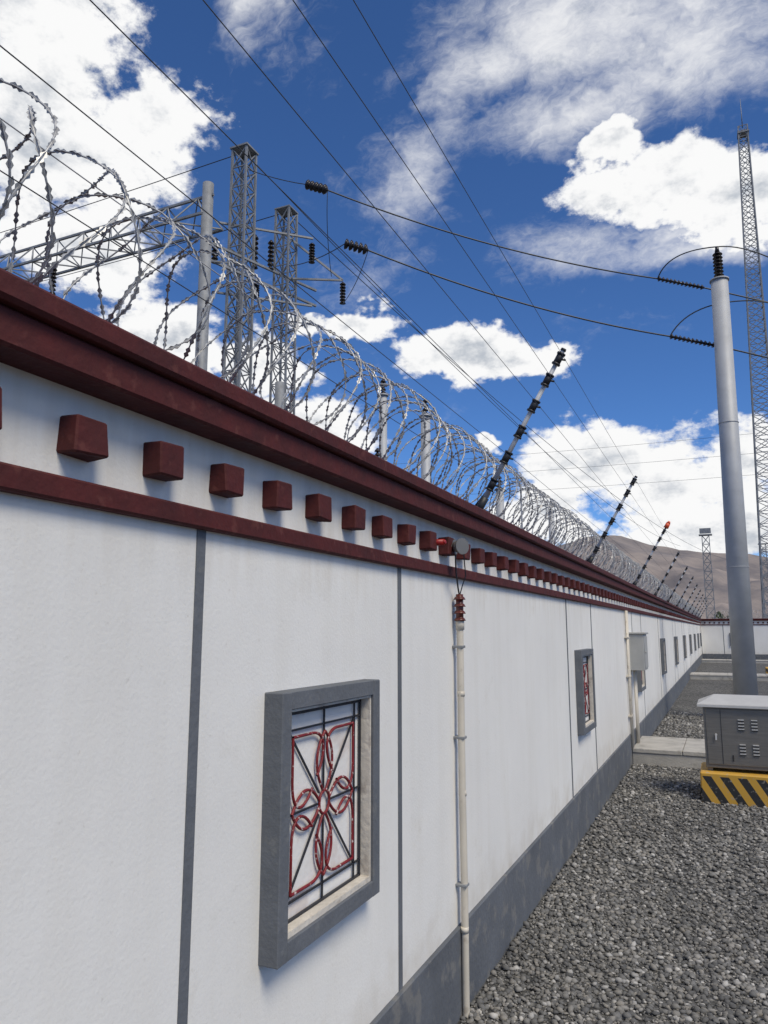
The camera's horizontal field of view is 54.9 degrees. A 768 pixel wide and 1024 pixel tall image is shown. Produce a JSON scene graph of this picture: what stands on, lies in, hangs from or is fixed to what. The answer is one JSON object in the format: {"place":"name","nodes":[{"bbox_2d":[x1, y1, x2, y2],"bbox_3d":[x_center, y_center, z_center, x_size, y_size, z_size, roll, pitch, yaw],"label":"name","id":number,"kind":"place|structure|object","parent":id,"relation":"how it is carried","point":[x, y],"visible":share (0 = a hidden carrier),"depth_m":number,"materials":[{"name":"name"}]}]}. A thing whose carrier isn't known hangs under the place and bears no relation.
{"place":"outdoors","nodes":[
{"label":"outdoors","id":0,"kind":"place"},
{"bbox_2d":[0,142,345,414],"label":"power gantry","id":1,"kind":"object","parent":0,"point":[207,197],"visible":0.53,"depth_m":16.91,"materials":[{"name":"grey metal"}]},
{"bbox_2d":[0,0,767,556],"label":"sky","id":2,"kind":"structure","parent":0,"point":[602,134],"materials":[{"name":"blue"}]},
{"bbox_2d":[457,636,767,1023],"bbox_3d":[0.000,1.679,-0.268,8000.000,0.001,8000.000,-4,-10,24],"label":"ground","id":3,"kind":"structure","parent":0,"point":[692,692],"depth_m":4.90,"materials":[{"name":"grey gravel"}]},
{"bbox_2d":[0,362,701,1023],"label":"wall render","id":4,"kind":"object","parent":3,"relation":"on","point":[96,620],"depth_m":1.90,"materials":[{"name":"white paint"}]},
{"bbox_2d":[258,679,379,969],"bbox_3d":[-0.180,0.905,2.307,0.072,0.711,0.644,-4,-10,24],"label":"frame","id":5,"kind":"object","parent":4,"relation":"attached to","point":[277,948],"visible":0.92,"depth_m":2.05,"materials":[{"name":"grey paint"}]},
{"bbox_2d":[288,701,357,918],"bbox_3d":[-0.205,0.907,2.318,0.016,0.595,0.528,-4,-10,24],"label":"decorative wall window","id":6,"kind":"structure","parent":4,"relation":"attached to","point":[307,746],"depth_m":2.32,"materials":[{"name":"paint"}]},
{"bbox_2d":[288,695,370,938],"bbox_3d":[-0.183,0.905,2.308,0.055,0.611,0.544,-4,-10,24],"label":"reveal","id":7,"kind":"object","parent":4,"relation":"attached to","point":[305,919],"visible":0.38,"depth_m":2.51,"materials":[{"name":"beige paint"}]},
{"bbox_2d":[288,699,360,923],"bbox_3d":[-0.188,0.905,2.311,0.013,0.579,0.520,-4,-10,24],"label":"iron grille","id":8,"kind":"object","parent":7,"relation":"attached to","point":[323,854],"visible":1,"depth_m":2.32,"materials":[{"name":"red metal"}]},
{"bbox_2d":[0,461,700,624],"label":"red band","id":9,"kind":"object","parent":4,"relation":"attached to","point":[26,482],"visible":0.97,"depth_m":1.87,"materials":[{"name":"paint"}]},
{"bbox_2d":[0,387,700,623],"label":"dentil blocks","id":10,"kind":"structure","parent":4,"relation":"attached to","point":[83,438],"depth_m":2.14,"materials":[{"name":"red paint"}]},
{"bbox_2d":[0,268,701,620],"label":"coping","id":11,"kind":"object","parent":4,"relation":"on","point":[47,335],"visible":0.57,"depth_m":1.81,"materials":[{"name":"red paint"}]},
{"bbox_2d":[0,78,700,617],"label":"razor wire coil","id":12,"kind":"object","parent":11,"relation":"on","point":[236,368],"visible":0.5,"depth_m":2.49,"materials":[{"name":"grey metal"}]},
{"bbox_2d":[0,0,703,609],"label":"electric fence wires","id":13,"kind":"object","parent":11,"relation":"on","point":[320,228],"visible":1,"depth_m":1.87,"materials":[{"name":"grey metal"}]},
{"bbox_2d":[475,348,565,511],"bbox_3d":[0.702,-0.416,3.902,0.548,0.865,0.070,-4,-10,24],"label":"electric fence post","id":14,"kind":"object","parent":11,"relation":"on","point":[482,501],"visible":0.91,"depth_m":3.88,"materials":[{"name":"grey metal"}]},
{"bbox_2d":[587,476,636,564],"bbox_3d":[2.174,0.094,7.104,0.548,0.865,0.070,-4,-10,24],"label":"electric fence post","id":15,"kind":"object","parent":11,"relation":"on","point":[590,559],"visible":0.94,"depth_m":7.08,"materials":[{"name":"grey metal"}]},
{"bbox_2d":[633,521,669,585],"bbox_3d":[3.852,0.620,10.697,0.603,0.958,0.070,-4,-10,24],"label":"electric fence post","id":16,"kind":"object","parent":11,"relation":"on","point":[666,525],"visible":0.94,"depth_m":10.68,"materials":[{"name":"grey metal"}]},
{"bbox_2d":[653,551,679,595],"bbox_3d":[5.314,1.183,13.938,0.548,0.865,0.070,-4,-10,24],"label":"electric fence post","id":17,"kind":"object","parent":11,"relation":"on","point":[666,574],"visible":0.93,"depth_m":13.92,"materials":[{"name":"grey metal"}]},
{"bbox_2d":[667,566,687,601],"bbox_3d":[6.802,1.699,17.176,0.548,0.865,0.070,-4,-10,24],"label":"electric fence post","id":18,"kind":"object","parent":11,"relation":"on","point":[680,579],"visible":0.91,"depth_m":17.16,"materials":[{"name":"grey metal"}]},
{"bbox_2d":[676,577,692,606],"bbox_3d":[8.290,2.215,20.413,0.548,0.865,0.070,-4,-10,24],"label":"electric fence post","id":19,"kind":"object","parent":11,"relation":"on","point":[687,587],"visible":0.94,"depth_m":20.39,"materials":[{"name":"black metal"}]},
{"bbox_2d":[683,584,697,609],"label":"electric fence post","id":20,"kind":"object","parent":11,"relation":"on","point":[690,596],"visible":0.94,"depth_m":23.72,"materials":[{"name":"black metal"}]},
{"bbox_2d":[177,529,701,1023],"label":"grey strips","id":21,"kind":"object","parent":4,"relation":"attached to","point":[191,797],"visible":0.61,"depth_m":1.82,"materials":[{"name":"paint"}]},
{"bbox_2d":[436,538,468,555],"bbox_3d":[0.305,0.151,3.416,0.127,0.082,0.300,-4,-10,24],"label":"alarm siren","id":22,"kind":"object","parent":4,"relation":"attached to","point":[460,546],"visible":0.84,"depth_m":3.45,"materials":[{"name":"paint"}]},
{"bbox_2d":[452,554,469,1017],"bbox_3d":[0.354,1.248,3.417,0.073,2.111,0.123,-4,-10,24],"label":"conduit pipe","id":23,"kind":"object","parent":4,"relation":"attached to","point":[461,737],"visible":1,"depth_m":3.42,"materials":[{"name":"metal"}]},
{"bbox_2d":[574,649,596,735],"bbox_3d":[1.804,1.593,6.623,0.072,0.711,0.644,-4,-10,24],"label":"frame","id":24,"kind":"object","parent":4,"relation":"attached to","point":[582,728],"visible":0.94,"depth_m":6.35,"materials":[{"name":"grey paint"}]},
{"bbox_2d":[583,657,588,720],"bbox_3d":[1.778,1.595,6.635,0.016,0.595,0.528,-4,-10,24],"label":"decorative wall window","id":25,"kind":"structure","parent":4,"relation":"attached to","point":[584,660],"depth_m":6.79,"materials":[{"name":"paint"}]},
{"bbox_2d":[583,654,593,726],"bbox_3d":[1.801,1.593,6.625,0.055,0.611,0.544,-4,-10,24],"label":"reveal","id":26,"kind":"object","parent":4,"relation":"attached to","point":[590,721],"visible":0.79,"depth_m":6.85,"materials":[{"name":"beige paint"}]},
{"bbox_2d":[583,656,589,722],"bbox_3d":[1.796,1.593,6.627,0.013,0.579,0.520,-4,-10,24],"label":"iron grille","id":27,"kind":"object","parent":26,"relation":"attached to","point":[586,684],"visible":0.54,"depth_m":6.75,"materials":[{"name":"red metal"}]},
{"bbox_2d":[624,611,634,748],"bbox_3d":[3.196,2.170,9.645,0.047,1.750,0.210,-4,-10,24],"label":"conduit pipe","id":28,"kind":"object","parent":4,"relation":"attached to","point":[629,676],"visible":1,"depth_m":9.61,"materials":[{"name":"beige plastic"}]},
{"bbox_2d":[629,632,648,742],"bbox_3d":[3.501,2.382,10.072,0.225,1.465,0.490,-4,-10,24],"label":"electric meter box","id":29,"kind":"object","parent":4,"relation":"attached to","point":[638,651],"visible":0.91,"depth_m":9.96,"materials":[{"name":"paint"}]},
{"bbox_2d":[637,671,645,691],"bbox_3d":[3.817,2.291,11.003,0.072,0.711,0.644,-4,-10,24],"label":"frame","id":30,"kind":"object","parent":4,"relation":"attached to","point":[639,683],"visible":0.38,"depth_m":10.69,"materials":[{"name":"grey paint"}]},
{"bbox_2d":[642,671,644,686],"bbox_3d":[3.813,2.291,11.004,0.055,0.611,0.544,-4,-10,24],"label":"reveal","id":31,"kind":"object","parent":4,"relation":"attached to","point":[643,681],"visible":0.25,"depth_m":11.20,"materials":[{"name":"beige paint"}]},
{"bbox_2d":[660,638,666,673],"bbox_3d":[5.738,2.957,15.184,0.072,0.711,0.644,-4,-10,24],"label":"frame","id":32,"kind":"object","parent":4,"relation":"attached to","point":[662,656],"visible":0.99,"depth_m":14.91,"materials":[{"name":"grey paint"}]},
{"bbox_2d":[663,641,665,670],"bbox_3d":[5.735,2.957,15.186,0.055,0.611,0.544,-4,-10,24],"label":"reveal","id":33,"kind":"object","parent":4,"relation":"attached to","point":[664,655],"visible":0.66,"depth_m":15.42,"materials":[{"name":"beige paint"}]},
{"bbox_2d":[674,636,678,664],"bbox_3d":[7.660,3.623,19.366,0.072,0.711,0.644,-4,-10,24],"label":"frame","id":34,"kind":"object","parent":4,"relation":"attached to","point":[675,650],"visible":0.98,"depth_m":19.09,"materials":[{"name":"grey paint"}]},
{"bbox_2d":[683,635,686,657],"bbox_3d":[9.602,4.297,23.593,0.072,0.711,0.644,-4,-10,24],"label":"frame","id":35,"kind":"object","parent":4,"relation":"attached to","point":[685,647],"visible":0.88,"depth_m":23.32,"materials":[{"name":"grey paint"}]},
{"bbox_2d":[689,634,692,653],"bbox_3d":[11.545,4.970,27.819,0.072,0.711,0.644,-4,-10,24],"label":"frame","id":36,"kind":"object","parent":4,"relation":"attached to","point":[690,641],"visible":0.84,"depth_m":27.55,"materials":[{"name":"grey paint"}]},
{"bbox_2d":[694,634,696,650],"bbox_3d":[13.487,5.644,32.046,0.072,0.711,0.644,-4,-10,24],"label":"frame","id":37,"kind":"object","parent":4,"relation":"attached to","point":[695,647],"visible":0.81,"depth_m":31.76,"materials":[{"name":"grey paint"}]},
{"bbox_2d":[374,448,379,456],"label":"steel post","id":38,"kind":"object","parent":3,"relation":"on","point":[377,450],"visible":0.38,"depth_m":16.03,"materials":[{"name":"grey metal"}]},
{"bbox_2d":[379,379,388,460],"bbox_3d":[-0.022,0.599,16.150,0.250,7.300,0.244,-4,-10,24],"label":"steel post","id":39,"kind":"object","parent":3,"relation":"on","point":[383,434],"visible":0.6,"depth_m":16.49,"materials":[{"name":"grey metal"}]},
{"bbox_2d":[419,398,431,481],"bbox_3d":[0.868,0.827,15.037,0.275,6.500,0.268,-4,-10,24],"label":"steel post","id":40,"kind":"object","parent":3,"relation":"on","point":[425,466],"visible":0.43,"depth_m":15.30,"materials":[{"name":"grey metal"}]},
{"bbox_2d":[496,476,503,519],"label":"steel post","id":41,"kind":"object","parent":3,"relation":"on","point":[500,508],"visible":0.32,"depth_m":19.95,"materials":[{"name":"grey metal"}]},
{"bbox_2d":[370,654,702,1023],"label":"plinth","id":42,"kind":"structure","parent":3,"relation":"on","point":[500,912],"depth_m":4.03,"materials":[{"name":"paint"}]},
{"bbox_2d":[547,501,554,544],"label":"steel post","id":43,"kind":"object","parent":3,"relation":"on","point":[551,528],"visible":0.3,"depth_m":27.03,"materials":[{"name":"grey metal"}]},
{"bbox_2d":[632,736,705,768],"bbox_3d":[6.705,3.034,8.561,7.170,0.302,1.236,-4,-10,24],"label":"cable trench cover","id":44,"kind":"object","parent":3,"relation":"on","point":[674,752],"visible":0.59,"depth_m":9.41,"materials":[{"name":"concrete"}]},
{"bbox_2d":[712,611,728,618],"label":"distant trees","id":45,"kind":"object","parent":3,"relation":"on","point":[719,614],"visible":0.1,"depth_m":99.26,"materials":[{"name":"green plant"}]},
{"bbox_2d":[690,672,767,680],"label":"cable trench cover","id":46,"kind":"object","parent":3,"relation":"on","point":[714,676],"visible":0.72,"depth_m":25.41,"materials":[{"name":"concrete"}]},
{"bbox_2d":[697,694,767,807],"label":"equipment cabinet","id":47,"kind":"object","parent":3,"relation":"on","point":[734,768],"visible":1,"depth_m":7.38,"materials":[{"name":"metal"}]},
{"bbox_2d":[709,246,757,694],"bbox_3d":[6.885,-0.772,14.751,0.714,9.672,0.714,-4,-10,24],"label":"steel pole","id":48,"kind":"object","parent":3,"relation":"on","point":[744,672],"visible":0.96,"depth_m":14.52,"materials":[{"name":"grey metal"}]},
{"bbox_2d":[248,169,767,357],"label":"power line","id":49,"kind":"object","parent":48,"relation":"attached to","point":[756,300],"visible":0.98,"depth_m":15.77,"materials":[{"name":"black metal"}]},
{"bbox_2d":[0,152,765,558],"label":"overhead wires","id":50,"kind":"object","parent":49,"relation":"attached to","point":[408,322],"visible":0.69,"depth_m":22.74,"materials":[{"name":"metal"}]},
{"bbox_2d":[305,180,713,347],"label":"line insulators","id":51,"kind":"object","parent":49,"relation":"attached to","point":[322,189],"visible":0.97,"depth_m":16.07,"materials":[{"name":"black ceramic"}]},
{"bbox_2d":[701,621,767,653],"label":"wall render","id":52,"kind":"object","parent":3,"relation":"on","point":[713,642],"depth_m":41.32,"materials":[{"name":"white paint"}]},
{"bbox_2d":[701,624,767,624],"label":"red band","id":53,"kind":"object","parent":52,"relation":"attached to","point":[729,624],"visible":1,"depth_m":41.39,"materials":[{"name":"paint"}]},
{"bbox_2d":[702,618,767,620],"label":"coping","id":54,"kind":"object","parent":52,"relation":"on","point":[760,619],"visible":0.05,"depth_m":41.28,"materials":[{"name":"red paint"}]},
{"bbox_2d":[705,610,767,618],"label":"razor wire coil","id":55,"kind":"object","parent":54,"relation":"on","point":[728,614],"visible":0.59,"depth_m":41.59,"materials":[{"name":"silver metal"}]},
{"bbox_2d":[701,659,767,663],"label":"cable trench cover","id":56,"kind":"object","parent":3,"relation":"on","point":[725,661],"visible":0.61,"depth_m":38.55,"materials":[{"name":"concrete"}]},
{"bbox_2d":[703,654,767,659],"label":"plinth","id":57,"kind":"structure","parent":3,"relation":"on","point":[729,656],"depth_m":41.13,"materials":[{"name":"paint"}]},
{"bbox_2d":[559,535,767,627],"bbox_3d":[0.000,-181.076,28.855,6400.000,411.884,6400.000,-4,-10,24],"label":"hills","id":58,"kind":"structure","parent":0,"point":[658,564],"depth_m":2421.47,"materials":[{"name":"brown soil"}]},
{"bbox_2d":[699,528,715,618],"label":"floodlight tower","id":59,"kind":"structure","parent":0,"point":[703,531],"depth_m":84.27,"materials":[{"name":"metal"}]},
{"bbox_2d":[737,101,767,617],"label":"lattice tower","id":60,"kind":"structure","parent":0,"point":[742,133],"depth_m":53.12,"materials":[{"name":"metal"}]},
{"bbox_2d":[758,543,767,617],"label":"floodlight tower","id":61,"kind":"structure","parent":0,"point":[764,544],"depth_m":115.55,"materials":[{"name":"metal"}]}
]}

